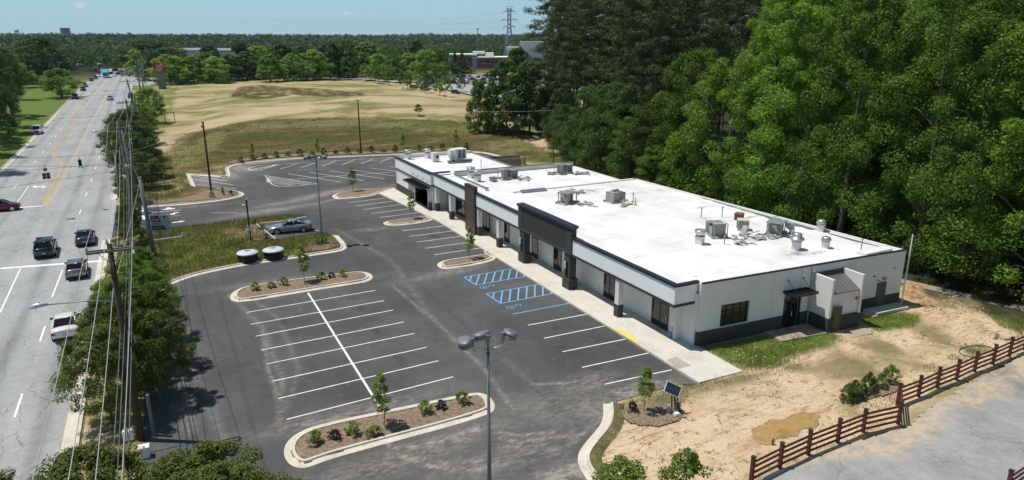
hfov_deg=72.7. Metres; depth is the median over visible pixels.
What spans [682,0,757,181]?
pine tree
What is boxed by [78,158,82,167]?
traffic light
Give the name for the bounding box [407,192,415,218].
young tree
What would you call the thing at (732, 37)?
pine tree
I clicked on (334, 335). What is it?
lot markings
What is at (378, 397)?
young tree
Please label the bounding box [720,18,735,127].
pine tree
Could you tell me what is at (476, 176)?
exhaust fan
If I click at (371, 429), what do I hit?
shrub
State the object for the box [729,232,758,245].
scrap heap
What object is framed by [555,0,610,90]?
pine tree
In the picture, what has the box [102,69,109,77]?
truck
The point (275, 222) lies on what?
kerb
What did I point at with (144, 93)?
street side tree
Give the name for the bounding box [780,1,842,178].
broadleaf tree
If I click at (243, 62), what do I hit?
broadleaf tree
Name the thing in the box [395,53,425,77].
broadleaf tree
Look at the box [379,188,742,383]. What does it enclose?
pavement
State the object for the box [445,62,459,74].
broadleaf tree
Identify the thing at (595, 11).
pine tree
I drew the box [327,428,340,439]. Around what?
shrub
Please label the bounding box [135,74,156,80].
broadleaf tree
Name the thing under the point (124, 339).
telephone cable
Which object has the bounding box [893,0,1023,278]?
broadleaf tree
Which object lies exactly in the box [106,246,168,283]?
street side tree
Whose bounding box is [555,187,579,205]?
hvac unit
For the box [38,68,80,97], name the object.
oak tree
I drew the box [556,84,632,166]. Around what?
broadleaf tree
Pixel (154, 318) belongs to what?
street side tree
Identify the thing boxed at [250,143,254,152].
young tree
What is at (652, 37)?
pine tree
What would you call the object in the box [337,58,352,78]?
broadleaf tree
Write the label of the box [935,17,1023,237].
broadleaf tree
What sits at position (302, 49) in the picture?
broadleaf tree
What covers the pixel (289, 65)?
broadleaf tree
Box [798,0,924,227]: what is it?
broadleaf tree
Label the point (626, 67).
pine tree
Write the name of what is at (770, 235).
scrap heap
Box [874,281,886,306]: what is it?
door
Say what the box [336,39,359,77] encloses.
broadleaf tree
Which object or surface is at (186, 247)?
green grass
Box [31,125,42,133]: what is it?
van
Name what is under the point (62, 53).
oak tree
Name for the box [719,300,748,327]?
window
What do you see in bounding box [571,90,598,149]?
broadleaf tree
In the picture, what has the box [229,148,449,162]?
mulch bed
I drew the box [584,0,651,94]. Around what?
pine tree
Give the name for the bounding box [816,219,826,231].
exhaust fan
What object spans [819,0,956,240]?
broadleaf tree
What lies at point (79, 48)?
distant woodland
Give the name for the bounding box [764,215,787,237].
hvac unit
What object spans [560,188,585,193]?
scrap heap
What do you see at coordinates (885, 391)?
mulch bed
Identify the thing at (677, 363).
pavement patch
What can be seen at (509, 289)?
accessible bay markings
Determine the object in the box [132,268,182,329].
street side tree
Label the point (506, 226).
door
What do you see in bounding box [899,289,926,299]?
soil heap
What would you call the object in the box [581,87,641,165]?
broadleaf tree
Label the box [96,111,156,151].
street side tree
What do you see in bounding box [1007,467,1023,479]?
rail fence
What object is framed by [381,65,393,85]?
street tree
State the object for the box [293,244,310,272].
young tree
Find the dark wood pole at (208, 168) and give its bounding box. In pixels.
[201,122,211,190]
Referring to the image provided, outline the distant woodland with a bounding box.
[0,32,786,79]
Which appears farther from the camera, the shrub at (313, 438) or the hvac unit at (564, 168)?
the hvac unit at (564, 168)
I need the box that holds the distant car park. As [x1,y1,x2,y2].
[396,75,579,103]
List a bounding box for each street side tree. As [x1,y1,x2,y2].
[0,466,15,479]
[26,441,158,479]
[45,322,155,424]
[71,294,158,384]
[78,276,158,350]
[89,262,157,325]
[95,120,159,162]
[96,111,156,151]
[97,252,160,294]
[104,108,155,136]
[105,131,164,172]
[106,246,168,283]
[108,308,197,399]
[118,281,188,367]
[122,103,158,125]
[122,151,166,187]
[130,87,166,117]
[130,108,158,134]
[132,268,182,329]
[135,438,268,479]
[178,459,306,479]
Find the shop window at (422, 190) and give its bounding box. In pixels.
[416,188,427,205]
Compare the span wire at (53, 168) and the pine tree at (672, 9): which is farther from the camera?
the pine tree at (672, 9)
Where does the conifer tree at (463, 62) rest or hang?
on the ground at (214, 107)
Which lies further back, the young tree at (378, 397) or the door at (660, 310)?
the door at (660, 310)
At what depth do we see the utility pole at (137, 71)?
207.17 m
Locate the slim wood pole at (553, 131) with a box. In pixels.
[553,108,554,161]
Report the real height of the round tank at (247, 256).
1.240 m
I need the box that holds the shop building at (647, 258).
[394,150,906,345]
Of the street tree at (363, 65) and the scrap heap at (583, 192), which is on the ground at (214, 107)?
the street tree at (363, 65)
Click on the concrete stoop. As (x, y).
(887, 308)
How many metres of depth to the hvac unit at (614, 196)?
76.03 m
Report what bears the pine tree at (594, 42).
on the ground at (214, 107)
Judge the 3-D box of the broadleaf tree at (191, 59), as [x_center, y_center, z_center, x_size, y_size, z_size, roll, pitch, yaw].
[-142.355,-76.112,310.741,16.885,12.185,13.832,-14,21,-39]
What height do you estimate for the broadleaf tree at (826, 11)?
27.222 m
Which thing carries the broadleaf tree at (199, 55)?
on the ground at (214, 107)
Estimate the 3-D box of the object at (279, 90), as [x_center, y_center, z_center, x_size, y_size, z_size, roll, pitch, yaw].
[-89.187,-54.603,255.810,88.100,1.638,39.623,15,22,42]
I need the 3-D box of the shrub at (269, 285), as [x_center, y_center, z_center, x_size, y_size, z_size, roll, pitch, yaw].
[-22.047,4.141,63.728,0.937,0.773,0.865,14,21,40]
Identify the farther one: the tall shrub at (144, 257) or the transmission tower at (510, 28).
the transmission tower at (510, 28)
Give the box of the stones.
[612,292,1018,479]
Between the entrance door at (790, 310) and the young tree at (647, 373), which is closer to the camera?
the young tree at (647, 373)
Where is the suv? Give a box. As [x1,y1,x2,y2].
[33,236,57,258]
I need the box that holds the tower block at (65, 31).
[60,28,69,34]
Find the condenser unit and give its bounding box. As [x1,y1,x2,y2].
[736,218,749,229]
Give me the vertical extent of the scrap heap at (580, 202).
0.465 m
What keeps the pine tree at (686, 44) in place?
on the ground at (214, 107)
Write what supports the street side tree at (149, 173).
on the ground at (214, 107)
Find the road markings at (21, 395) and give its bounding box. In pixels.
[0,89,120,417]
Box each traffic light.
[42,165,50,178]
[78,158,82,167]
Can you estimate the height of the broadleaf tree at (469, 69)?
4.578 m
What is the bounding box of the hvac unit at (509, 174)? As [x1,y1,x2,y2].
[497,168,518,180]
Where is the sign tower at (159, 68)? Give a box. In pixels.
[153,62,166,88]
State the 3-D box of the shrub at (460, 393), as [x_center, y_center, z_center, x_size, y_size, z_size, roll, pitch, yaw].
[-3.123,9.899,43.418,1.133,1.104,0.827,12,20,36]
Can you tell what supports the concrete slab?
on the ground at (214, 107)
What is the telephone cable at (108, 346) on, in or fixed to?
attached to the utility pole at (129, 88)
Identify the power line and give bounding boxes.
[32,67,133,479]
[68,58,140,479]
[121,60,143,479]
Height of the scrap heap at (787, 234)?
0.608 m
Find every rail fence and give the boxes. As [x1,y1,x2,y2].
[749,336,1023,479]
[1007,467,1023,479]
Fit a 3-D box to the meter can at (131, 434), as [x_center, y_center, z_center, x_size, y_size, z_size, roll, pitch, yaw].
[-20.926,10.657,38.249,0.260,0.660,0.260,-8,18,-26]
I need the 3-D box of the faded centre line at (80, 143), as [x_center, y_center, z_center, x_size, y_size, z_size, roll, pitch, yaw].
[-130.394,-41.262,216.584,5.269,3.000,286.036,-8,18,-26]
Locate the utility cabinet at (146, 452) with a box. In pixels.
[138,443,149,459]
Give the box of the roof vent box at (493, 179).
[489,176,497,181]
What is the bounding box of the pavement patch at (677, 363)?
[666,357,690,368]
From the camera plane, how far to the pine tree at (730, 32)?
139.07 m
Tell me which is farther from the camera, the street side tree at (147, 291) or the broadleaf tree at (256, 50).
the broadleaf tree at (256, 50)
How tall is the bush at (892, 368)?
1.482 m
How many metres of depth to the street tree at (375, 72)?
311.33 m
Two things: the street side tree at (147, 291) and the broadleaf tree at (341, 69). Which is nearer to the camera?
the street side tree at (147, 291)
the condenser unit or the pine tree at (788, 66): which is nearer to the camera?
the condenser unit
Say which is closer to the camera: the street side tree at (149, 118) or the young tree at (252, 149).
the young tree at (252, 149)
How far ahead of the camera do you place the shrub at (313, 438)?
38.95 m
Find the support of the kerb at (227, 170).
on the ground at (214, 107)
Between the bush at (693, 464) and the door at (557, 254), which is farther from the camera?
the door at (557, 254)
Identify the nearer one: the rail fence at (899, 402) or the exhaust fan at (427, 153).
the rail fence at (899, 402)
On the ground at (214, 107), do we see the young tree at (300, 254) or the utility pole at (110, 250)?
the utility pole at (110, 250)
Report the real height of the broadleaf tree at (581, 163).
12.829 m
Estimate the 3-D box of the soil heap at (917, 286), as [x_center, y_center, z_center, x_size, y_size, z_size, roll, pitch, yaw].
[37.458,4.183,64.615,3.200,0.478,2.240,-8,18,-26]
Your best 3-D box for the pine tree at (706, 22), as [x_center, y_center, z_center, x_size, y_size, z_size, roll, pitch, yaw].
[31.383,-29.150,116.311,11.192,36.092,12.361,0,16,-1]
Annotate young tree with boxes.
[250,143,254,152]
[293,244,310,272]
[313,137,319,151]
[346,166,356,186]
[370,371,392,424]
[399,132,405,144]
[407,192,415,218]
[413,104,423,115]
[453,129,458,142]
[465,227,475,257]
[637,365,655,410]
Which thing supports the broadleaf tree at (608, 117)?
on the ground at (214, 107)
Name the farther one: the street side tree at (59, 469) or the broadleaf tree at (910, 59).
the broadleaf tree at (910, 59)
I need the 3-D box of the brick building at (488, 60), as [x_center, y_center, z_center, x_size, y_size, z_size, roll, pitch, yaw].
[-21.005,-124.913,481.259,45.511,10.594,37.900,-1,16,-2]
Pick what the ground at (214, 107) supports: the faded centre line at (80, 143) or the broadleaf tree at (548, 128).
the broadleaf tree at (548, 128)
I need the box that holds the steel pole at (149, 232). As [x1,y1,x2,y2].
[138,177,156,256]
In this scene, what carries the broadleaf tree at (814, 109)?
on the ground at (214, 107)
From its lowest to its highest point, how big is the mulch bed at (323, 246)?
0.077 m
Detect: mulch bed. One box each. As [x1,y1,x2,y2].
[146,190,234,203]
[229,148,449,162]
[234,273,368,298]
[246,223,272,239]
[290,396,486,461]
[304,238,336,250]
[335,188,386,196]
[389,216,427,222]
[442,251,489,265]
[621,402,681,425]
[839,383,897,402]
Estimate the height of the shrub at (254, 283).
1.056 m
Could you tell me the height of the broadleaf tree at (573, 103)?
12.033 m
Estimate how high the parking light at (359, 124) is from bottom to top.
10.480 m
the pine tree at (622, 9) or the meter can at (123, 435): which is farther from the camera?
the pine tree at (622, 9)
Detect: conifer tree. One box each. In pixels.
[450,49,459,71]
[457,49,466,72]
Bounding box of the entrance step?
[764,323,825,341]
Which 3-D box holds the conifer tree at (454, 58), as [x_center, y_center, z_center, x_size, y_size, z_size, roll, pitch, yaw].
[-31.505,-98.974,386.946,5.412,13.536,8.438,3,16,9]
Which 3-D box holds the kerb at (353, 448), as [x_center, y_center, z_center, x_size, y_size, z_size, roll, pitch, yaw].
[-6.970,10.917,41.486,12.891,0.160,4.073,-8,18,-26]
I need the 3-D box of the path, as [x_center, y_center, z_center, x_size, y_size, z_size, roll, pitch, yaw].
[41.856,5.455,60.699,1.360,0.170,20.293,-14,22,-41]
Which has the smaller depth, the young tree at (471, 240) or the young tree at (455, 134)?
the young tree at (471, 240)
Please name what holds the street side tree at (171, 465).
on the ground at (214, 107)
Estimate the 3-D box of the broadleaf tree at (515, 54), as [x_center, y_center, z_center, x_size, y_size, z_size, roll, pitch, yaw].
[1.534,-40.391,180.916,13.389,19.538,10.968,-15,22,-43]
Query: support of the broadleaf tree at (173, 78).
on the ground at (214, 107)
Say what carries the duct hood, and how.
on the shop building at (647, 258)
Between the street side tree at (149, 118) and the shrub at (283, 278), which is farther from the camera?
the street side tree at (149, 118)
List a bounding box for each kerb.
[0,91,76,173]
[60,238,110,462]
[110,85,131,199]
[142,188,243,206]
[163,235,346,289]
[186,173,225,185]
[225,151,500,176]
[230,272,372,301]
[255,216,306,239]
[284,393,494,467]
[332,187,391,198]
[383,216,432,225]
[437,250,498,268]
[578,402,613,479]
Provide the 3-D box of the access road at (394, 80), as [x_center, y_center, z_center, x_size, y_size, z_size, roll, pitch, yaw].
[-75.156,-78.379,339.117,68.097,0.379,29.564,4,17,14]
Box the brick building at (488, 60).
[448,51,506,67]
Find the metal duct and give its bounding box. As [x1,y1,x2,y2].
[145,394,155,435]
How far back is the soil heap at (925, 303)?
59.82 m
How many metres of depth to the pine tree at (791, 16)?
102.42 m
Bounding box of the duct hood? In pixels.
[740,225,748,235]
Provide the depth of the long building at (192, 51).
706.51 m
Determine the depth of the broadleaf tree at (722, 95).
89.93 m
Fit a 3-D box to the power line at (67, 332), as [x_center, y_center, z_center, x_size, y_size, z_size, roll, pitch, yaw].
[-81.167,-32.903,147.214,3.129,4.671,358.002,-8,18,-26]
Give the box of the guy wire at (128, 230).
[117,182,139,273]
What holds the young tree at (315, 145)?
on the verge at (223, 171)
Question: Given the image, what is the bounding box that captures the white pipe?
[901,234,913,303]
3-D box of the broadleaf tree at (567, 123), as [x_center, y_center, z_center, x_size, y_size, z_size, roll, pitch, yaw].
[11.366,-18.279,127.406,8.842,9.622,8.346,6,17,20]
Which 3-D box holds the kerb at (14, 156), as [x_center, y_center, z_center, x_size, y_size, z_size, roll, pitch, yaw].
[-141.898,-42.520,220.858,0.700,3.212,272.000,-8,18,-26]
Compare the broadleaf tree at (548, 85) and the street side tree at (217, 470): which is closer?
the street side tree at (217, 470)
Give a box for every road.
[0,68,197,479]
[289,77,406,81]
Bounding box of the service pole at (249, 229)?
[245,198,251,240]
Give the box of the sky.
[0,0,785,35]
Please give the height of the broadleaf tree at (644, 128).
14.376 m
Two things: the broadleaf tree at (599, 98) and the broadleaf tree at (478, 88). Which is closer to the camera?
the broadleaf tree at (599, 98)
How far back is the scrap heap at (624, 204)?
75.07 m
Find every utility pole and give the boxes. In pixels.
[84,240,144,440]
[106,123,136,219]
[114,153,121,204]
[116,99,138,173]
[118,97,144,120]
[119,79,134,105]
[121,130,141,208]
[131,68,143,90]
[137,56,145,83]
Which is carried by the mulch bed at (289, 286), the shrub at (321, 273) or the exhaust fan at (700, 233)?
the shrub at (321, 273)
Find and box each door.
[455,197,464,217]
[483,212,489,231]
[504,222,509,242]
[532,236,537,258]
[553,247,561,271]
[603,273,614,300]
[651,297,668,330]
[781,295,800,327]
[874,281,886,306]
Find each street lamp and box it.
[28,300,114,308]
[92,130,126,132]
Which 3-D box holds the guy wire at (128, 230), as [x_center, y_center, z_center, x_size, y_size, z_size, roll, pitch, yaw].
[-29.665,-1.915,54.278,0.029,1.330,38.413,-8,18,-25]
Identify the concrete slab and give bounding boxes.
[844,327,872,337]
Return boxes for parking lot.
[112,153,697,479]
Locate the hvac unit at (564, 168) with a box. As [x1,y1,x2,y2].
[554,163,572,174]
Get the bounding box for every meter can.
[122,430,127,441]
[128,428,133,439]
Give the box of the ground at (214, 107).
[0,37,1023,479]
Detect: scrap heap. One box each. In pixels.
[514,175,531,181]
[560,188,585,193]
[570,171,589,174]
[577,201,597,206]
[619,199,636,206]
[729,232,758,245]
[748,231,778,240]
[782,229,803,237]
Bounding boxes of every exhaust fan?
[404,149,411,159]
[424,148,430,158]
[467,166,474,178]
[473,170,480,181]
[695,228,705,244]
[790,232,804,250]
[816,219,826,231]
[821,236,831,248]
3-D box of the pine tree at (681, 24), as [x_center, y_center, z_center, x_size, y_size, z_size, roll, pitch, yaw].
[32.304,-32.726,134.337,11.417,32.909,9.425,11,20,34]
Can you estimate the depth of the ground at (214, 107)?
61.12 m
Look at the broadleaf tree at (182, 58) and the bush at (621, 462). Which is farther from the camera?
the broadleaf tree at (182, 58)
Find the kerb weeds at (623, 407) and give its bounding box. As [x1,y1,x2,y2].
[594,357,802,463]
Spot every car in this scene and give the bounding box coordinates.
[0,199,20,210]
[50,311,80,340]
[64,258,88,278]
[74,228,95,245]
[268,218,311,234]
[450,89,459,93]
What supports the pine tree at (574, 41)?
on the ground at (214, 107)
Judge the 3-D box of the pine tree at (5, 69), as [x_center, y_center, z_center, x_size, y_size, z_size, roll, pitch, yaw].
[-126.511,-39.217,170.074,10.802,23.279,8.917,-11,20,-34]
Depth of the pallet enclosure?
107.71 m
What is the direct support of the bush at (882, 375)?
on the mulch bed at (885, 391)
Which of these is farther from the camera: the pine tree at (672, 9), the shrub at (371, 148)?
the shrub at (371, 148)
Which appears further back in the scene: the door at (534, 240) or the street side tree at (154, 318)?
the door at (534, 240)
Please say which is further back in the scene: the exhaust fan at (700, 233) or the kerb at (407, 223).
the kerb at (407, 223)
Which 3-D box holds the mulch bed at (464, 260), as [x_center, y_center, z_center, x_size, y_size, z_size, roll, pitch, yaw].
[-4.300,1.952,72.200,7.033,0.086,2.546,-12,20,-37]
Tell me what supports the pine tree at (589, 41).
on the ground at (214, 107)
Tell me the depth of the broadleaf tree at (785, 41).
78.22 m
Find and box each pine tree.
[0,50,19,125]
[521,0,582,122]
[530,0,577,130]
[534,0,587,143]
[541,3,582,81]
[551,0,612,150]
[554,4,588,93]
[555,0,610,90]
[565,0,614,91]
[573,1,612,84]
[580,0,645,89]
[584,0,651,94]
[593,0,659,114]
[595,3,646,86]
[614,0,662,161]
[620,0,683,173]
[626,0,692,158]
[636,5,670,85]
[644,0,712,149]
[656,0,727,146]
[657,0,712,149]
[671,4,703,133]
[675,0,745,170]
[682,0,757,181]
[690,0,738,158]
[708,0,737,120]
[714,0,791,174]
[715,0,773,172]
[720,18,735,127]
[725,0,774,131]
[752,0,805,171]
[767,0,811,166]
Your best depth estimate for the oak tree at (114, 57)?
415.89 m
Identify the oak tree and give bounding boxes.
[0,47,29,115]
[0,52,12,104]
[0,53,29,95]
[0,68,21,133]
[0,81,8,115]
[0,99,7,131]
[8,62,40,84]
[12,40,59,80]
[17,36,78,77]
[37,50,73,76]
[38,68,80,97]
[110,48,156,67]
[115,40,188,68]
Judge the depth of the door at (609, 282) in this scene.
60.83 m
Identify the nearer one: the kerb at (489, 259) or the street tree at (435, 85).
the kerb at (489, 259)
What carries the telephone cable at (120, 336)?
attached to the utility pole
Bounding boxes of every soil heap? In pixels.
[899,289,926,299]
[905,282,926,289]
[915,299,939,307]
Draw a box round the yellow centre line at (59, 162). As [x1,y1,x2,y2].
[42,113,80,205]
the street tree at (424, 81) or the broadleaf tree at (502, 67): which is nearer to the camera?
the broadleaf tree at (502, 67)
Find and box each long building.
[175,48,204,57]
[207,48,234,55]
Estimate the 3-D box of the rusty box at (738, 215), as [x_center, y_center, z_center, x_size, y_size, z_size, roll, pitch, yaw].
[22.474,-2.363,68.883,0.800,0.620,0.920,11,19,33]
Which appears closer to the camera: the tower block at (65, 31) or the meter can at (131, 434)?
the meter can at (131, 434)
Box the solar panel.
[664,380,686,417]
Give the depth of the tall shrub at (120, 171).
95.01 m
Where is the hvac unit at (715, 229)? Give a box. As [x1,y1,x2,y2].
[705,220,728,238]
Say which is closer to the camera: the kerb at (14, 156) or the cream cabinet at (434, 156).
the cream cabinet at (434, 156)
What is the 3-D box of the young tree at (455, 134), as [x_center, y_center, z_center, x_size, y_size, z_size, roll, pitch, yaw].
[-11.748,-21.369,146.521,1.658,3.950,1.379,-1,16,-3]
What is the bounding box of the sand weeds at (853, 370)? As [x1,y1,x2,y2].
[615,286,1023,479]
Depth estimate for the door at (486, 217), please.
82.52 m
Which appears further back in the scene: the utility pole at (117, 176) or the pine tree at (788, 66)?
the pine tree at (788, 66)
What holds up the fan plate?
on the shop building at (647, 258)
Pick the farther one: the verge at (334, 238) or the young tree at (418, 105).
the young tree at (418, 105)
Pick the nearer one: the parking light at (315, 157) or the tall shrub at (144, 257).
the tall shrub at (144, 257)
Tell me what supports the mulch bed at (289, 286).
on the kerb at (236, 298)
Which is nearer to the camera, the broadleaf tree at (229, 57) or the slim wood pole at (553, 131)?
the slim wood pole at (553, 131)
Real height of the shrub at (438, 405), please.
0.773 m
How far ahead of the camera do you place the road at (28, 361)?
74.13 m
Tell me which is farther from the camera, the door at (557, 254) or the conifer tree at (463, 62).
the conifer tree at (463, 62)
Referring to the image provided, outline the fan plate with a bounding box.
[786,222,794,233]
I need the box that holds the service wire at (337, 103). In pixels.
[125,101,548,152]
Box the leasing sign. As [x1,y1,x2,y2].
[150,214,171,234]
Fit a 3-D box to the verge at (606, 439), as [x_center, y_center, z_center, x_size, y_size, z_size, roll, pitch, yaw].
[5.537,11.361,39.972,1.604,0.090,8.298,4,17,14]
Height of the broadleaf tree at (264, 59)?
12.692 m
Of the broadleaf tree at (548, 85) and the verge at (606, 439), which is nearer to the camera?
the verge at (606, 439)
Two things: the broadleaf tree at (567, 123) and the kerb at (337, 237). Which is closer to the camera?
the kerb at (337, 237)
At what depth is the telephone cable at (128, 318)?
40.67 m
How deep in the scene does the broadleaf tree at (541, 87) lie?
165.61 m
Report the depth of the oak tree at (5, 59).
185.08 m
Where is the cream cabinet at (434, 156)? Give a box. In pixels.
[431,152,438,161]
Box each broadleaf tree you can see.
[123,49,150,75]
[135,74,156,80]
[145,54,195,83]
[165,55,188,81]
[175,55,210,82]
[190,52,219,80]
[194,45,223,79]
[200,56,233,83]
[217,53,246,79]
[227,41,255,79]
[229,51,267,79]
[244,45,273,78]
[255,54,284,81]
[268,43,297,75]
[279,54,309,80]
[293,45,311,76]
[294,49,333,79]
[312,42,348,77]
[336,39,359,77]
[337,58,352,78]
[354,41,386,73]
[362,54,391,77]
[380,55,407,79]
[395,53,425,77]
[404,40,428,75]
[407,49,445,79]
[421,45,452,77]
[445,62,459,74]
[457,66,475,73]
[465,79,488,130]
[478,81,505,132]
[482,58,533,135]
[498,46,536,116]
[500,59,555,133]
[528,84,551,128]
[532,69,575,133]
[535,87,560,134]
[539,88,572,139]
[542,104,577,145]
[546,114,585,161]
[547,104,580,155]
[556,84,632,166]
[559,122,609,164]
[562,91,593,121]
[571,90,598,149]
[573,102,632,170]
[575,81,670,175]
[578,84,682,178]
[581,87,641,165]
[602,116,653,179]
[609,96,713,190]
[633,142,675,187]
[637,47,752,195]
[658,57,801,212]
[721,0,824,217]
[724,0,898,225]
[734,0,853,210]
[763,0,864,199]
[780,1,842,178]
[781,0,930,239]
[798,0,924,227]
[813,0,951,204]
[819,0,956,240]
[826,3,930,184]
[832,0,1022,272]
[862,0,1011,227]
[866,3,965,204]
[876,0,1023,264]
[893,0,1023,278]
[915,20,1023,301]
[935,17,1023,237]
[973,73,1023,267]
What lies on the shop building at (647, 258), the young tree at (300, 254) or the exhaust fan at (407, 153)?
the exhaust fan at (407, 153)
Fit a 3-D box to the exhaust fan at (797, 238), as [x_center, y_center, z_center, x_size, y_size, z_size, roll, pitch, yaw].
[24.169,0.100,59.042,1.182,1.460,1.200,13,21,38]
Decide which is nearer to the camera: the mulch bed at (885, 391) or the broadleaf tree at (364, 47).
the mulch bed at (885, 391)
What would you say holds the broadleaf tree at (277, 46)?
on the ground at (214, 107)
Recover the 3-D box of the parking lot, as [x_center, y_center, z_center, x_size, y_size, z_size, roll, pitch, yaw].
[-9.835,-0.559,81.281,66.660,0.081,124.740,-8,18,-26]
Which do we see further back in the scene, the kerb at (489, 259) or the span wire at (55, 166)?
the span wire at (55, 166)
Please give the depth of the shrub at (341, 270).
66.50 m
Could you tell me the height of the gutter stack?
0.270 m
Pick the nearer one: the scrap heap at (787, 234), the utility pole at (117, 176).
the scrap heap at (787, 234)
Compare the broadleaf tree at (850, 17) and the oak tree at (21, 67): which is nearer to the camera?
the broadleaf tree at (850, 17)
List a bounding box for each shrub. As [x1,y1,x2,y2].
[110,163,142,196]
[111,223,148,247]
[113,201,141,237]
[115,246,148,261]
[116,179,140,203]
[116,197,141,223]
[250,281,260,289]
[266,281,275,288]
[277,276,288,285]
[304,429,323,443]
[315,271,326,279]
[319,236,327,241]
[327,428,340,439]
[338,267,345,276]
[343,420,360,434]
[365,425,382,437]
[367,146,374,152]
[417,399,432,413]
[434,399,446,408]
[455,390,471,406]
[628,401,638,412]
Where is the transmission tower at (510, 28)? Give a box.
[501,6,516,55]
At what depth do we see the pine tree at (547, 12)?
148.41 m
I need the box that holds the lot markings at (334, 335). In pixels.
[142,157,669,419]
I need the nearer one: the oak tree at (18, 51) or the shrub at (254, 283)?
the shrub at (254, 283)
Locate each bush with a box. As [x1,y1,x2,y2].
[0,119,17,138]
[590,455,647,479]
[655,447,713,479]
[839,382,858,402]
[848,379,864,398]
[853,381,870,397]
[859,371,877,393]
[874,372,889,388]
[881,364,902,384]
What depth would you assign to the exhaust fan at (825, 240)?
59.35 m
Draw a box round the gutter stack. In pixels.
[520,188,546,192]
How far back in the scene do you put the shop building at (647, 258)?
60.37 m
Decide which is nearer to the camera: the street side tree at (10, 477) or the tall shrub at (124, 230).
the street side tree at (10, 477)
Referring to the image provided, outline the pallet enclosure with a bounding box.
[489,155,525,165]
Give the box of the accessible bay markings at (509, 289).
[458,268,568,313]
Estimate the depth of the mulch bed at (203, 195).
100.02 m
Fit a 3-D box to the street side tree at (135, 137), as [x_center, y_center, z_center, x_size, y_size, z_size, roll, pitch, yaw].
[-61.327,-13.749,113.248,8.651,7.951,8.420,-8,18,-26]
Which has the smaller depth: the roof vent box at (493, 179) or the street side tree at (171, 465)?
the street side tree at (171, 465)
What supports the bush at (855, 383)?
on the mulch bed at (885, 391)
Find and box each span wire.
[0,153,111,159]
[2,171,111,187]
[9,162,117,171]
[18,165,114,166]
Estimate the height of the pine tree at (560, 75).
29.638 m
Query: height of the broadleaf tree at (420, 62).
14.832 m
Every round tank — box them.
[236,249,258,263]
[262,246,283,260]
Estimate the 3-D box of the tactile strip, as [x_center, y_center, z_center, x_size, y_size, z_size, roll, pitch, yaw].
[8.773,7.288,53.752,0.622,0.001,2.984,-8,18,-26]
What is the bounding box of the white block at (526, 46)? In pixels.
[507,42,547,62]
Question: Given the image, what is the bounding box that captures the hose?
[958,345,993,356]
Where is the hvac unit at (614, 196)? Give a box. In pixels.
[603,189,627,203]
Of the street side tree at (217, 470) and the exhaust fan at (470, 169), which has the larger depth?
the exhaust fan at (470, 169)
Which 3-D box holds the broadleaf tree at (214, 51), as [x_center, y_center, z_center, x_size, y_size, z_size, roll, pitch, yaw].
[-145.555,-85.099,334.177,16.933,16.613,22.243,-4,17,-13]
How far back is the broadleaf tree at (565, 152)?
124.22 m
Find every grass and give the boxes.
[106,158,179,282]
[139,213,338,278]
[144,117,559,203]
[144,117,565,202]
[154,230,332,277]
[702,308,1023,370]
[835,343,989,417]
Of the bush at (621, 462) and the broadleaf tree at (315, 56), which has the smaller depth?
the bush at (621, 462)
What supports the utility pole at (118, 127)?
on the ground at (214, 107)
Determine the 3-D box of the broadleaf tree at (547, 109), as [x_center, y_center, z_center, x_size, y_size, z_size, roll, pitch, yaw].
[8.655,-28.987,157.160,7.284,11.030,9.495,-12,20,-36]
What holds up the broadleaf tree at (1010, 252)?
on the ground at (214, 107)
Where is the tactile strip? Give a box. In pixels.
[615,327,639,341]
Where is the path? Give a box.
[901,279,1023,311]
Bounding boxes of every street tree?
[347,59,360,75]
[359,63,369,76]
[368,66,379,79]
[373,67,382,79]
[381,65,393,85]
[396,70,407,84]
[402,71,413,88]
[415,80,422,88]
[419,73,431,92]
[433,78,443,95]
[437,75,452,91]
[456,77,466,91]
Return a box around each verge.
[153,189,239,204]
[169,235,340,280]
[221,151,501,176]
[589,403,623,478]
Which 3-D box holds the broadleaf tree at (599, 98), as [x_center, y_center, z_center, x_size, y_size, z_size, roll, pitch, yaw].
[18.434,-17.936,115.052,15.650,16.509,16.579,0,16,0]
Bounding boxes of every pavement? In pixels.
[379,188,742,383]
[762,330,1023,479]
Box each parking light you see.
[303,155,326,239]
[354,99,361,150]
[457,328,517,479]
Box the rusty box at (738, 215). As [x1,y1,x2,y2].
[734,212,743,219]
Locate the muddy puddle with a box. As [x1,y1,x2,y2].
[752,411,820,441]
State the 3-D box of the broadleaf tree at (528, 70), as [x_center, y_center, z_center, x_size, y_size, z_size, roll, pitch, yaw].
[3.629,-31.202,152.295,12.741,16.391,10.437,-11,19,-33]
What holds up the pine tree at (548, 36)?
on the ground at (214, 107)
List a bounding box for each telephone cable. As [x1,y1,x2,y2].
[95,65,141,479]
[112,68,142,478]
[116,76,141,479]
[123,83,140,479]
[127,80,142,479]
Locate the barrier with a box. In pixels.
[154,233,183,240]
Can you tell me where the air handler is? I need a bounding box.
[447,147,471,160]
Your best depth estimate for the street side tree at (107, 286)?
46.55 m
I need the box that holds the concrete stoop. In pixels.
[860,302,908,317]
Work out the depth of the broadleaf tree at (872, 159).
88.53 m
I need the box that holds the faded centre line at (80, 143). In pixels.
[45,79,113,205]
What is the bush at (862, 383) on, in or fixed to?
on the mulch bed at (885, 391)
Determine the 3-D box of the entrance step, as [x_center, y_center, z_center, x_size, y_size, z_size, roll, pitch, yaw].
[22.039,7.254,54.142,4.400,0.160,2.060,-7,18,-23]

